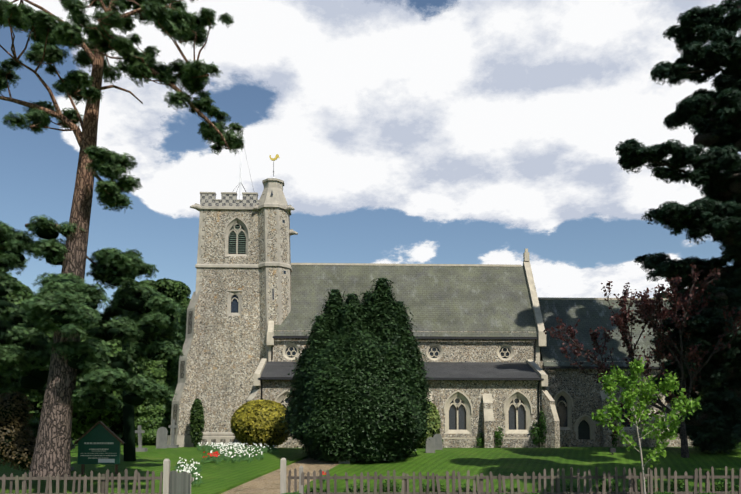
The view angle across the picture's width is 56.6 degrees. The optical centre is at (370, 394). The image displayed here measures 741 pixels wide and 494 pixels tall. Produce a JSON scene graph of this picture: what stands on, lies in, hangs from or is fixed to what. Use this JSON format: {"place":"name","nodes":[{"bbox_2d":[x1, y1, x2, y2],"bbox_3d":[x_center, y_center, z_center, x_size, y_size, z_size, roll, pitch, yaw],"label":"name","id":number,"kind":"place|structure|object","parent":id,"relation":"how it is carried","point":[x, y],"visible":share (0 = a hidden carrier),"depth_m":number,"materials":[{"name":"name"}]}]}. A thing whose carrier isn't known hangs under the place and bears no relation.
{"place":"outdoors","nodes":[
{"label":"outdoors","id":0,"kind":"place"},
{"bbox_2d":[167,178,297,446],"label":"tower","id":1,"kind":"structure","parent":0,"point":[277,201],"depth_m":46.83,"materials":[{"name":"beige stone"}]},
{"bbox_2d":[173,311,240,443],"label":"tower flushwork","id":2,"kind":"object","parent":1,"relation":"attached to","point":[182,364],"visible":0.48,"depth_m":45.73,"materials":[{"name":"grey stone"}]},
{"bbox_2d":[200,193,259,206],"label":"battlement parapet","id":3,"kind":"structure","parent":1,"relation":"attached to","point":[249,200],"depth_m":47.37,"materials":[{"name":"grey stone"}]},
{"bbox_2d":[228,224,245,253],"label":"tower louvres","id":4,"kind":"object","parent":1,"relation":"in","point":[241,243],"visible":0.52,"depth_m":47.48,"materials":[{"name":"green wood"}]},
{"bbox_2d":[232,149,273,191],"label":"rods","id":5,"kind":"object","parent":1,"relation":"on","point":[250,176],"visible":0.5,"depth_m":49.28,"materials":[{"name":"black metal"}]},
{"bbox_2d":[240,149,273,199],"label":"flagpole","id":6,"kind":"object","parent":1,"relation":"on","point":[240,174],"visible":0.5,"depth_m":49.95,"materials":[{"name":"white metal"}]},
{"bbox_2d":[269,154,278,160],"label":"weathercock","id":7,"kind":"object","parent":1,"relation":"attached to","point":[275,158],"visible":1,"depth_m":48.19,"materials":[{"name":"gold metal"}]},
{"bbox_2d":[221,455,338,493],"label":"gravel path","id":8,"kind":"structure","parent":0,"point":[268,483],"depth_m":27.91,"materials":[{"name":"beige gravel"}]},
{"bbox_2d":[0,0,731,318],"label":"sky","id":9,"kind":"structure","parent":0,"point":[38,172],"materials":[{"name":"blue"}]},
{"bbox_2d":[0,0,740,297],"bbox_3d":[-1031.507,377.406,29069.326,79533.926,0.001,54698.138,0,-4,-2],"label":"cloud","id":10,"kind":"structure","parent":0,"point":[530,114],"depth_m":2977.60,"materials":[{"name":"white"}]},
{"bbox_2d":[0,442,740,493],"bbox_3d":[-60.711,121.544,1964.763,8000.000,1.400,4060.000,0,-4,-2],"label":"ground","id":11,"kind":"structure","parent":0,"point":[462,461],"depth_m":31.60,"materials":[{"name":"green plant"}]},
{"bbox_2d":[0,391,36,471],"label":"hedge","id":12,"kind":"object","parent":11,"relation":"on","point":[22,437],"depth_m":24.65,"materials":[{"name":"brown plant"}]},
{"bbox_2d":[0,214,186,461],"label":"tree","id":13,"kind":"object","parent":11,"relation":"on","point":[45,302],"depth_m":23.41,"materials":[{"name":"green plant"}]},
{"bbox_2d":[74,421,124,474],"bbox_3d":[-11.450,2.349,29.038,2.065,2.459,0.260,0,-4,-2],"label":"notice board frame","id":14,"kind":"object","parent":11,"relation":"on","point":[110,432],"visible":0.44,"depth_m":28.98,"materials":[{"name":"wood"}]},
{"bbox_2d":[78,423,120,463],"bbox_3d":[-11.450,2.063,29.036,1.740,1.716,0.100,0,-4,-2],"label":"notice board","id":15,"kind":"object","parent":14,"relation":"attached to","point":[99,432],"visible":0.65,"depth_m":28.98,"materials":[{"name":"green wood"}]},
{"bbox_2d":[81,442,116,458],"bbox_3d":[-11.448,2.344,28.965,1.496,0.677,0.001,0,-4,-2],"label":"sign lettering","id":16,"kind":"object","parent":15,"relation":"attached to","point":[98,449],"visible":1,"depth_m":28.97},
{"bbox_2d":[98,459,114,462],"bbox_3d":[-11.123,2.777,28.948,0.690,0.160,0.001,0,-4,-2],"label":"notice panel","id":17,"kind":"object","parent":15,"relation":"attached to","point":[106,460],"visible":1,"depth_m":28.95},
{"bbox_2d":[0,0,245,476],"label":"pine","id":18,"kind":"object","parent":11,"relation":"on","point":[107,163],"depth_m":22.95,"materials":[{"name":"plant"}]},
{"bbox_2d":[134,293,187,445],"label":"tree","id":19,"kind":"object","parent":11,"relation":"on","point":[144,413],"depth_m":53.26,"materials":[{"name":"green plant"}]},
{"bbox_2d":[189,398,204,446],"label":"conifer column","id":20,"kind":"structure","parent":11,"relation":"on","point":[194,411],"depth_m":43.84,"materials":[{"name":"green plant"}]},
{"bbox_2d":[177,442,276,479],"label":"flowers","id":21,"kind":"object","parent":11,"relation":"on","point":[221,443],"visible":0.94,"depth_m":34.38,"materials":[{"name":"white plant"}]},
{"bbox_2d":[163,458,302,493],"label":"gate posts","id":22,"kind":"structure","parent":11,"relation":"on","point":[175,482],"depth_m":21.05,"materials":[{"name":"grey wood"}]},
{"bbox_2d":[70,419,442,470],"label":"gravestones","id":23,"kind":"object","parent":11,"relation":"on","point":[434,443],"visible":0.52,"depth_m":38.45,"materials":[{"name":"stone"}]},
{"bbox_2d":[230,399,289,447],"bbox_3d":[-6.167,1.723,39.257,3.607,2.948,3.624,0,-4,-2],"label":"golden bush","id":24,"kind":"object","parent":11,"relation":"on","point":[253,410],"depth_m":38.03,"materials":[{"name":"yellow plant"}]},
{"bbox_2d":[211,455,310,493],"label":"lawn edge","id":25,"kind":"object","parent":11,"relation":"on","point":[227,488],"visible":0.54,"depth_m":28.11,"materials":[{"name":"green plant"}]},
{"bbox_2d":[203,451,325,474],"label":"tulips","id":26,"kind":"object","parent":11,"relation":"on","point":[213,453],"visible":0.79,"depth_m":32.73,"materials":[{"name":"red plant"}]},
{"bbox_2d":[280,277,435,461],"bbox_3d":[-0.708,-1.306,34.296,7.664,9.185,6.667,0,-4,-2],"label":"yew","id":27,"kind":"object","parent":11,"relation":"on","point":[309,380],"depth_m":32.35,"materials":[{"name":"green plant"}]},
{"bbox_2d":[2,276,731,441],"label":"trees","id":28,"kind":"object","parent":11,"relation":"on","point":[80,429],"depth_m":51.71,"materials":[{"name":"green plant"}]},
{"bbox_2d":[0,466,740,493],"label":"picket fence","id":29,"kind":"object","parent":11,"relation":"on","point":[103,482],"visible":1,"depth_m":21.40,"materials":[{"name":"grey wood"}]},
{"bbox_2d":[175,443,659,490],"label":"flower blades","id":30,"kind":"object","parent":11,"relation":"on","point":[222,456],"visible":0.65,"depth_m":33.37,"materials":[{"name":"plant"}]},
{"bbox_2d":[417,400,440,447],"bbox_3d":[3.184,1.739,40.566,2.052,3.038,2.045,0,-4,-2],"label":"variegated bush","id":31,"kind":"object","parent":11,"relation":"on","point":[435,416],"depth_m":39.94,"materials":[{"name":"plant"}]},
{"bbox_2d":[304,478,738,492],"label":"foreground grass","id":32,"kind":"structure","parent":11,"relation":"on","point":[719,486],"depth_m":22.20,"materials":[{"name":"green plant"}]},
{"bbox_2d":[442,409,617,447],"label":"shrubs","id":33,"kind":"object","parent":11,"relation":"on","point":[480,439],"depth_m":42.39,"materials":[{"name":"green plant"}]},
{"bbox_2d":[609,448,615,454],"bbox_3d":[12.619,2.975,35.833,0.280,0.410,0.160,0,-4,-2],"label":"floodlight","id":34,"kind":"object","parent":11,"relation":"on","point":[612,450],"visible":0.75,"depth_m":35.76,"materials":[{"name":"black metal"}]},
{"bbox_2d":[543,262,740,457],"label":"plum tree","id":35,"kind":"object","parent":11,"relation":"on","point":[640,311],"depth_m":34.89,"materials":[{"name":"plant"}]},
{"bbox_2d":[645,469,652,493],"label":"tree stake","id":36,"kind":"object","parent":11,"relation":"on","point":[650,474],"visible":1,"depth_m":19.54,"materials":[{"name":"wood"}]},
{"bbox_2d":[604,367,696,493],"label":"birch sapling","id":37,"kind":"object","parent":11,"relation":"on","point":[640,451],"visible":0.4,"depth_m":19.66,"materials":[{"name":"white plant"}]},
{"bbox_2d":[591,357,701,466],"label":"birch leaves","id":38,"kind":"object","parent":37,"relation":"attached to","point":[649,386],"visible":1,"depth_m":19.77,"materials":[{"name":"green plant"}]},
{"bbox_2d":[616,0,740,453],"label":"conifer tree","id":39,"kind":"object","parent":11,"relation":"on","point":[715,26],"depth_m":37.22,"materials":[{"name":"green plant"}]},
{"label":"verge","id":40,"kind":"object","parent":11,"relation":"on","visible":0},
{"bbox_2d":[282,491,715,493],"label":"verge plants","id":41,"kind":"object","parent":40,"relation":"on","point":[658,492],"visible":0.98,"depth_m":20.88,"materials":[{"name":"green plant"}]},
{"bbox_2d":[247,249,677,447],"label":"church","id":42,"kind":"structure","parent":0,"point":[526,404],"depth_m":45.73,"materials":[{"name":"beige stone"}]},
{"bbox_2d":[260,361,540,377],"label":"aisle roof","id":43,"kind":"structure","parent":42,"relation":"on","point":[453,369],"depth_m":44.08,"materials":[{"name":"stone"}]},
{"bbox_2d":[274,265,537,336],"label":"nave roof","id":44,"kind":"structure","parent":42,"relation":"attached to","point":[496,301],"depth_m":48.14,"materials":[{"name":"stone"}]},
{"bbox_2d":[246,330,696,447],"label":"church wall","id":45,"kind":"structure","parent":42,"relation":"attached to","point":[581,389],"depth_m":45.83,"materials":[{"name":"grey stone"}]},
{"bbox_2d":[578,420,589,438],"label":"priest door","id":46,"kind":"structure","parent":42,"relation":"attached to","point":[583,430],"depth_m":46.69,"materials":[{"name":"brown wood"}]},
{"bbox_2d":[538,300,670,366],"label":"chancel roof","id":47,"kind":"structure","parent":42,"relation":"attached to","point":[593,315],"depth_m":48.32,"materials":[{"name":"stone"}]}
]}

